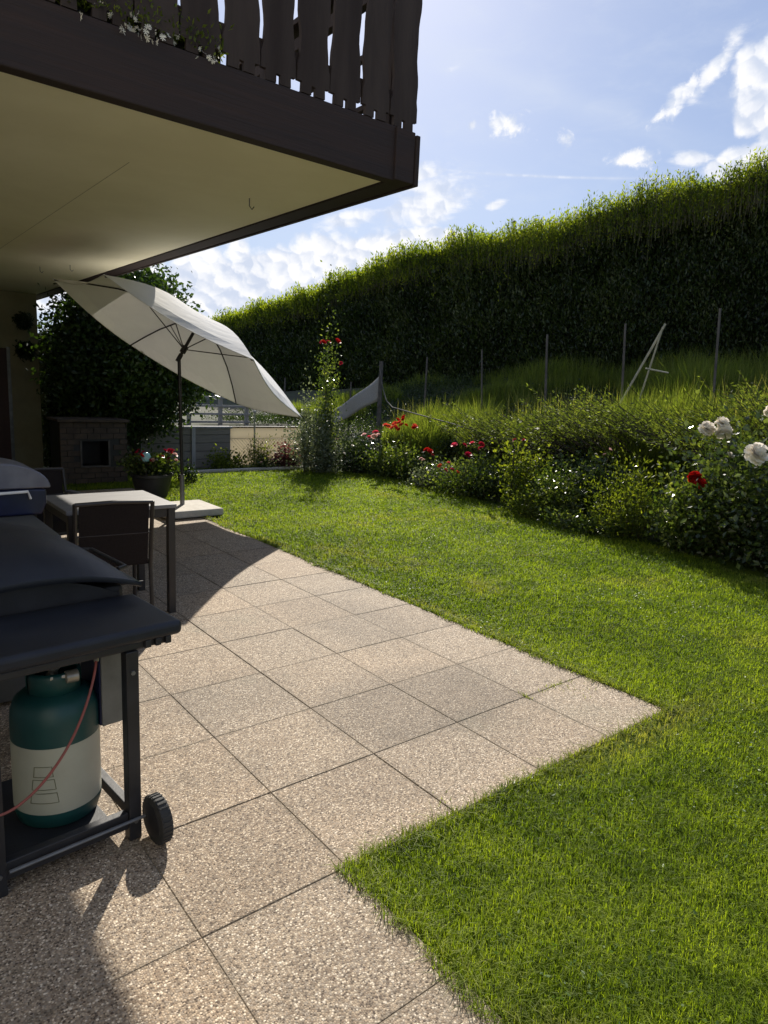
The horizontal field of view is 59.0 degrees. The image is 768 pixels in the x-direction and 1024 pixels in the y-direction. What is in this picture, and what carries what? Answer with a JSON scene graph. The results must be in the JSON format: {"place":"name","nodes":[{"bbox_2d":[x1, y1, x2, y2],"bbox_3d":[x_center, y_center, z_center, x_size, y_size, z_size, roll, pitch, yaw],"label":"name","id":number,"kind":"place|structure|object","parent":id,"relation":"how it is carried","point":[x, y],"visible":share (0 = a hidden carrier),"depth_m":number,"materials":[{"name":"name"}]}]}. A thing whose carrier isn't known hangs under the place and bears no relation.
{"place":"outdoors","nodes":[
{"label":"outdoors","id":0,"kind":"place"},
{"bbox_2d":[297,321,316,472],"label":"flower spire","id":1,"kind":"structure","parent":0,"point":[304,415],"depth_m":12.07,"materials":[{"name":"green plant"}]},
{"bbox_2d":[0,488,661,1023],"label":"patio","id":2,"kind":"structure","parent":0,"point":[430,704],"depth_m":2.66,"materials":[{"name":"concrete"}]},
{"bbox_2d":[0,515,60,702],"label":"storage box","id":3,"kind":"object","parent":2,"relation":"on","point":[10,689],"visible":0.23,"depth_m":3.20,"materials":[{"name":"black plastic"}]},
{"bbox_2d":[0,458,49,516],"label":"cool box","id":4,"kind":"object","parent":3,"relation":"on","point":[22,489],"visible":1,"depth_m":3.51,"materials":[{"name":"blue plastic"}]},
{"bbox_2d":[32,467,82,545],"bbox_3d":[-2.424,0.120,4.986,0.522,0.842,0.510,10,13,36],"label":"garden chair","id":5,"kind":"object","parent":2,"relation":"on","point":[52,475],"visible":0.16,"depth_m":5.15,"materials":[{"name":"grey plastic"}]},
{"bbox_2d":[0,523,180,897],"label":"gas grill","id":6,"kind":"object","parent":2,"relation":"on","point":[63,602],"visible":0.73,"depth_m":2.25,"materials":[{"name":"black metal"}]},
{"bbox_2d":[0,658,101,827],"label":"gas bottle","id":7,"kind":"object","parent":6,"relation":"on","point":[54,732],"visible":0.9,"depth_m":2.20,"materials":[{"name":"teal paint"}]},
{"bbox_2d":[43,490,176,612],"bbox_3d":[-1.829,0.283,4.528,0.676,0.738,0.630,-6,13,-38],"label":"patio table","id":8,"kind":"object","parent":2,"relation":"on","point":[59,506],"visible":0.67,"depth_m":4.48,"materials":[{"name":"white plastic"}]},
{"bbox_2d":[72,500,154,605],"bbox_3d":[-1.697,0.302,4.171,0.449,0.842,0.522,-4,12,-33],"label":"garden chair","id":9,"kind":"object","parent":2,"relation":"on","point":[117,530],"visible":0.58,"depth_m":3.96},
{"bbox_2d":[116,448,190,497],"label":"potted geranium","id":10,"kind":"object","parent":2,"relation":"on","point":[158,467],"visible":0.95,"depth_m":8.74,"materials":[{"name":"green plant"}]},
{"bbox_2d":[141,452,150,475],"bbox_3d":[-3.041,-0.603,8.675,0.124,0.326,0.124,-6,13,-38],"label":"garden ball","id":11,"kind":"object","parent":10,"relation":"in","point":[147,456],"visible":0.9,"depth_m":8.62,"materials":[{"name":"blue glass"}]},
{"bbox_2d":[52,274,301,518],"bbox_3d":[-2.296,-1.254,7.771,2.374,2.535,3.034,-6,13,-38],"label":"parasol","id":12,"kind":"object","parent":2,"relation":"on","point":[172,333],"visible":0.96,"depth_m":8.01,"materials":[{"name":"beige fabric"}]},
{"bbox_2d":[437,679,595,811],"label":"joint weeds","id":13,"kind":"object","parent":2,"relation":"on","point":[529,698],"visible":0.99,"depth_m":3.61,"materials":[{"name":"green plant"}]},
{"bbox_2d":[36,0,767,332],"label":"sky","id":14,"kind":"structure","parent":0,"point":[525,108],"materials":[{"name":"blue"}]},
{"bbox_2d":[62,465,767,1023],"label":"lawn","id":15,"kind":"structure","parent":0,"point":[555,993],"depth_m":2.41,"materials":[{"name":"plant"}]},
{"bbox_2d":[46,417,129,484],"bbox_3d":[-4.311,-0.908,9.928,0.980,0.920,0.620,-6,13,-38],"label":"garden fireplace","id":16,"kind":"object","parent":15,"relation":"on","point":[85,450],"visible":0.92,"depth_m":9.73,"materials":[{"name":"beige brick"}]},
{"bbox_2d":[19,264,218,456],"bbox_3d":[-4.107,-2.433,10.921,3.128,3.692,2.846,-6,13,-38],"label":"tree","id":17,"kind":"object","parent":15,"relation":"on","point":[106,372],"visible":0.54,"depth_m":10.26,"materials":[{"name":"green plant"}]},
{"bbox_2d":[127,426,232,470],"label":"retaining wall","id":18,"kind":"structure","parent":15,"relation":"on","point":[199,442],"depth_m":12.00,"materials":[{"name":"grey concrete"}]},
{"bbox_2d":[172,457,202,482],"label":"patio shrub","id":19,"kind":"object","parent":15,"relation":"on","point":[188,477],"visible":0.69,"depth_m":10.33,"materials":[{"name":"green plant"}]},
{"bbox_2d":[200,443,251,469],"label":"lime plant","id":20,"kind":"object","parent":15,"relation":"on","point":[221,462],"visible":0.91,"depth_m":11.93,"materials":[{"name":"green plant"}]},
{"bbox_2d":[173,466,302,473],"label":"lawn kerb","id":21,"kind":"structure","parent":15,"relation":"on","point":[239,469],"depth_m":11.95,"materials":[{"name":"concrete"}]},
{"bbox_2d":[242,432,273,466],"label":"fern plant","id":22,"kind":"object","parent":15,"relation":"on","point":[258,451],"visible":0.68,"depth_m":12.42,"materials":[{"name":"green plant"}]},
{"bbox_2d":[249,454,280,467],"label":"crimson flower","id":23,"kind":"object","parent":15,"relation":"on","point":[262,465],"visible":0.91,"depth_m":12.27,"materials":[{"name":"green plant"}]},
{"bbox_2d":[230,410,300,464],"bbox_3d":[-2.210,-1.387,12.919,1.557,1.090,0.134,-6,13,-38],"label":"panel fence","id":24,"kind":"object","parent":15,"relation":"on","point":[240,445],"visible":0.56,"depth_m":12.76,"materials":[{"name":"beige wood"}]},
{"bbox_2d":[266,441,300,466],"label":"purple plant","id":25,"kind":"object","parent":15,"relation":"on","point":[283,459],"visible":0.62,"depth_m":12.51,"materials":[{"name":"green plant"}]},
{"bbox_2d":[271,394,362,474],"bbox_3d":[-1.120,-1.374,12.153,1.920,1.452,1.449,-6,13,-38],"label":"grey shrub","id":26,"kind":"object","parent":15,"relation":"on","point":[313,465],"visible":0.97,"depth_m":12.02,"materials":[{"name":"green plant"}]},
{"bbox_2d":[309,260,347,471],"bbox_3d":[-0.961,-2.545,12.148,0.821,3.733,0.756,7,11,23],"label":"rose tree","id":27,"kind":"object","parent":15,"relation":"on","point":[326,396],"visible":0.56,"depth_m":12.19,"materials":[{"name":"green plant"}]},
{"bbox_2d":[325,425,387,473],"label":"dark shrub","id":28,"kind":"object","parent":15,"relation":"on","point":[359,446],"visible":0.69,"depth_m":12.40,"materials":[{"name":"green plant"}]},
{"bbox_2d":[349,415,437,480],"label":"coral rose","id":29,"kind":"object","parent":15,"relation":"on","point":[389,464],"visible":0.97,"depth_m":11.82,"materials":[{"name":"green plant"}]},
{"bbox_2d":[398,454,456,488],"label":"rose","id":30,"kind":"object","parent":15,"relation":"on","point":[417,475],"visible":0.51,"depth_m":10.96,"materials":[{"name":"green plant"}]},
{"bbox_2d":[412,441,526,502],"bbox_3d":[1.443,-0.654,10.307,1.634,0.934,1.963,-6,13,-38],"label":"pink rose","id":31,"kind":"object","parent":15,"relation":"on","point":[475,482],"visible":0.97,"depth_m":10.16,"materials":[{"name":"green plant"}]},
{"bbox_2d":[272,516,767,1023],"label":"lawn clover","id":32,"kind":"object","parent":15,"relation":"on","point":[650,732],"visible":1,"depth_m":4.31,"materials":[{"name":"green plant"}]},
{"bbox_2d":[488,423,565,508],"bbox_3d":[1.960,-0.666,9.315,0.981,1.354,1.403,7,11,22],"label":"bush","id":33,"kind":"object","parent":15,"relation":"on","point":[521,465],"visible":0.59,"depth_m":9.20,"materials":[{"name":"plant"}]},
{"bbox_2d":[490,484,577,525],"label":"edge plant","id":34,"kind":"object","parent":15,"relation":"on","point":[527,510],"visible":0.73,"depth_m":8.65,"materials":[{"name":"green plant"}]},
{"bbox_2d":[510,452,613,525],"bbox_3d":[2.300,-0.307,8.626,1.330,0.917,1.282,7,11,20],"label":"bed shrub","id":35,"kind":"object","parent":15,"relation":"on","point":[556,486],"visible":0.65,"depth_m":8.53,"materials":[{"name":"green plant"}]},
{"bbox_2d":[529,498,632,540],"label":"trailing plant","id":36,"kind":"object","parent":15,"relation":"on","point":[584,525],"visible":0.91,"depth_m":7.91,"materials":[{"name":"green plant"}]},
{"bbox_2d":[562,441,682,544],"bbox_3d":[2.865,-0.229,7.690,1.610,1.124,1.493,-6,13,-38],"label":"feathery shrub","id":37,"kind":"object","parent":15,"relation":"on","point":[637,509],"visible":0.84,"depth_m":7.60,"materials":[{"name":"green plant"}]},
{"bbox_2d":[629,450,747,558],"bbox_3d":[3.304,-0.137,7.070,1.422,1.250,1.189,-6,13,-38],"label":"red rose","id":38,"kind":"object","parent":15,"relation":"on","point":[672,536],"visible":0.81,"depth_m":6.97,"materials":[{"name":"green plant"}]},
{"bbox_2d":[640,384,767,572],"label":"white peony","id":39,"kind":"object","parent":15,"relation":"on","point":[751,467],"visible":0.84,"depth_m":6.57,"materials":[{"name":"green plant"}]},
{"bbox_2d":[159,385,767,569],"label":"bank","id":40,"kind":"structure","parent":0,"point":[293,396],"depth_m":15.12,"materials":[{"name":"green plant"}]},
{"bbox_2d":[37,316,90,466],"bbox_3d":[-5.071,-2.074,12.134,2.119,2.782,0.952,-6,13,-38],"label":"evergreen hedge","id":41,"kind":"object","parent":40,"relation":"on","point":[52,411],"visible":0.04,"depth_m":11.56,"materials":[{"name":"green plant"}]},
{"bbox_2d":[171,396,249,425],"bbox_3d":[-3.566,-2.032,13.655,1.900,0.650,0.093,-6,13,-38],"label":"rail fence","id":42,"kind":"object","parent":40,"relation":"on","point":[220,414],"visible":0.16,"depth_m":13.82,"materials":[{"name":"grey wood"}]},
{"bbox_2d":[284,378,285,394],"bbox_3d":[-2.617,-3.004,17.901,0.047,1.047,0.046,-6,13,-38],"label":"stake","id":43,"kind":"object","parent":40,"relation":"on","point":[285,386],"visible":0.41,"depth_m":17.83,"materials":[{"name":"grey metal"}]},
{"bbox_2d":[333,361,382,425],"bbox_3d":[-0.581,-2.457,14.278,0.103,1.400,1.672,-6,13,-38],"label":"shade cloth","id":44,"kind":"object","parent":40,"relation":"on","point":[370,394],"visible":0.89,"depth_m":13.99,"materials":[{"name":"grey fabric"}]},
{"bbox_2d":[380,367,471,429],"bbox_3d":[0.641,-2.086,12.175,0.149,1.015,3.318,-3,12,-29],"label":"garden hose","id":45,"kind":"object","parent":44,"relation":"hanging from","point":[412,412],"visible":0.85,"depth_m":12.48,"materials":[{"name":"plastic"},{"name":"rubber"}]},
{"bbox_2d":[423,357,427,413],"bbox_3d":[0.825,-2.317,13.659,0.041,1.563,0.040,-6,13,-38],"label":"stake","id":46,"kind":"object","parent":40,"relation":"on","point":[425,383],"visible":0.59,"depth_m":13.60,"materials":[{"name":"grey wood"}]},
{"bbox_2d":[421,413,484,453],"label":"wild bush","id":47,"kind":"object","parent":40,"relation":"on","point":[449,441],"visible":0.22,"depth_m":12.08,"materials":[{"name":"green plant"}]},
{"bbox_2d":[189,147,767,392],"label":"hedge","id":48,"kind":"object","parent":40,"relation":"on","point":[685,262],"visible":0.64,"depth_m":15.78,"materials":[{"name":"green plant"}]},
{"bbox_2d":[481,349,482,411],"bbox_3d":[1.800,-2.113,12.528,0.140,1.731,0.034,3,10,-1],"label":"stake","id":49,"kind":"object","parent":40,"relation":"on","point":[481,376],"visible":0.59,"depth_m":12.45,"materials":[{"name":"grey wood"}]},
{"bbox_2d":[203,361,767,573],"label":"ground cover","id":50,"kind":"object","parent":40,"relation":"on","point":[405,399],"visible":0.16,"depth_m":14.85,"materials":[{"name":"green plant"}]},
{"bbox_2d":[279,340,767,487],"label":"tall grass","id":51,"kind":"structure","parent":40,"relation":"on","point":[672,383],"depth_m":12.18,"materials":[{"name":"green plant"}]},
{"bbox_2d":[499,392,581,457],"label":"wild bush","id":52,"kind":"object","parent":40,"relation":"on","point":[536,418],"visible":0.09,"depth_m":10.70,"materials":[{"name":"green plant"}]},
{"bbox_2d":[544,334,547,414],"bbox_3d":[2.710,-1.989,11.399,0.148,1.927,0.044,3,10,-1],"label":"stake","id":53,"kind":"object","parent":40,"relation":"on","point":[546,367],"visible":0.59,"depth_m":11.32,"materials":[{"name":"grey metal"}]},
{"bbox_2d":[522,448,620,493],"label":"back shrub","id":54,"kind":"object","parent":40,"relation":"on","point":[552,464],"visible":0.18,"depth_m":9.27,"materials":[{"name":"green plant"}]},
{"bbox_2d":[533,403,633,463],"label":"wild bush","id":55,"kind":"object","parent":40,"relation":"on","point":[575,452],"visible":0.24,"depth_m":9.86,"materials":[{"name":"green plant"}]},
{"bbox_2d":[427,372,767,475],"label":"spreading juniper","id":56,"kind":"object","parent":40,"relation":"on","point":[493,431],"visible":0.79,"depth_m":9.07,"materials":[{"name":"green leaves"}]},
{"bbox_2d":[568,435,646,520],"bbox_3d":[2.747,-0.370,8.301,1.134,1.133,1.071,-6,13,-38],"label":"dark rose","id":57,"kind":"object","parent":40,"relation":"on","point":[596,475],"visible":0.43,"depth_m":8.28,"materials":[{"name":"green plant"}]},
{"bbox_2d":[620,324,626,405],"bbox_3d":[3.606,-1.834,10.293,0.142,1.974,0.037,3,10,-1],"label":"stake","id":58,"kind":"object","parent":40,"relation":"on","point":[623,364],"visible":0.59,"depth_m":10.21,"materials":[{"name":"grey metal"}]},
{"bbox_2d":[619,323,668,404],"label":"bamboo poles","id":59,"kind":"object","parent":40,"relation":"on","point":[657,339],"visible":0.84,"depth_m":9.80,"materials":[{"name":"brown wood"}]},
{"bbox_2d":[712,308,720,401],"bbox_3d":[4.477,-1.680,9.217,0.142,2.091,0.037,3,10,-1],"label":"stake","id":60,"kind":"object","parent":40,"relation":"on","point":[716,352],"visible":0.59,"depth_m":9.13,"materials":[{"name":"grey metal"}]},
{"bbox_2d":[711,499,767,576],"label":"brown shrub","id":61,"kind":"object","parent":40,"relation":"on","point":[763,548],"visible":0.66,"depth_m":6.41,"materials":[{"name":"green plant"}]},
{"label":"ground","id":62,"kind":"structure","parent":0,"visible":0},
{"bbox_2d":[0,290,43,467],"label":"partition wall","id":63,"kind":"structure","parent":62,"relation":"on","point":[20,424],"depth_m":11.14,"materials":[{"name":"beige paint"}]},
{"bbox_2d":[0,348,11,459],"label":"door","id":64,"kind":"structure","parent":63,"relation":"in","point":[5,434],"depth_m":11.06,"materials":[{"name":"red paint"}]},
{"bbox_2d":[12,310,34,331],"bbox_3d":[-5.833,-3.087,10.982,0.363,0.330,0.163,-6,13,-38],"label":"wall wreath","id":65,"kind":"object","parent":63,"relation":"attached to","point":[24,320],"depth_m":10.96,"materials":[{"name":"green plant"}]},
{"bbox_2d":[13,339,39,362],"bbox_3d":[-5.844,-2.619,11.078,0.402,0.370,0.179,-6,13,-38],"label":"wall wreath","id":66,"kind":"object","parent":63,"relation":"attached to","point":[21,352],"depth_m":11.05,"materials":[{"name":"green plant"}]},
{"bbox_2d":[0,0,422,300],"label":"house","id":67,"kind":"structure","parent":62,"relation":"on","point":[121,153],"depth_m":3.83,"materials":[{"name":"brown wood"}]},
{"bbox_2d":[54,0,233,63],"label":"flower box","id":68,"kind":"object","parent":67,"relation":"attached to","point":[132,25],"visible":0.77,"depth_m":3.15,"materials":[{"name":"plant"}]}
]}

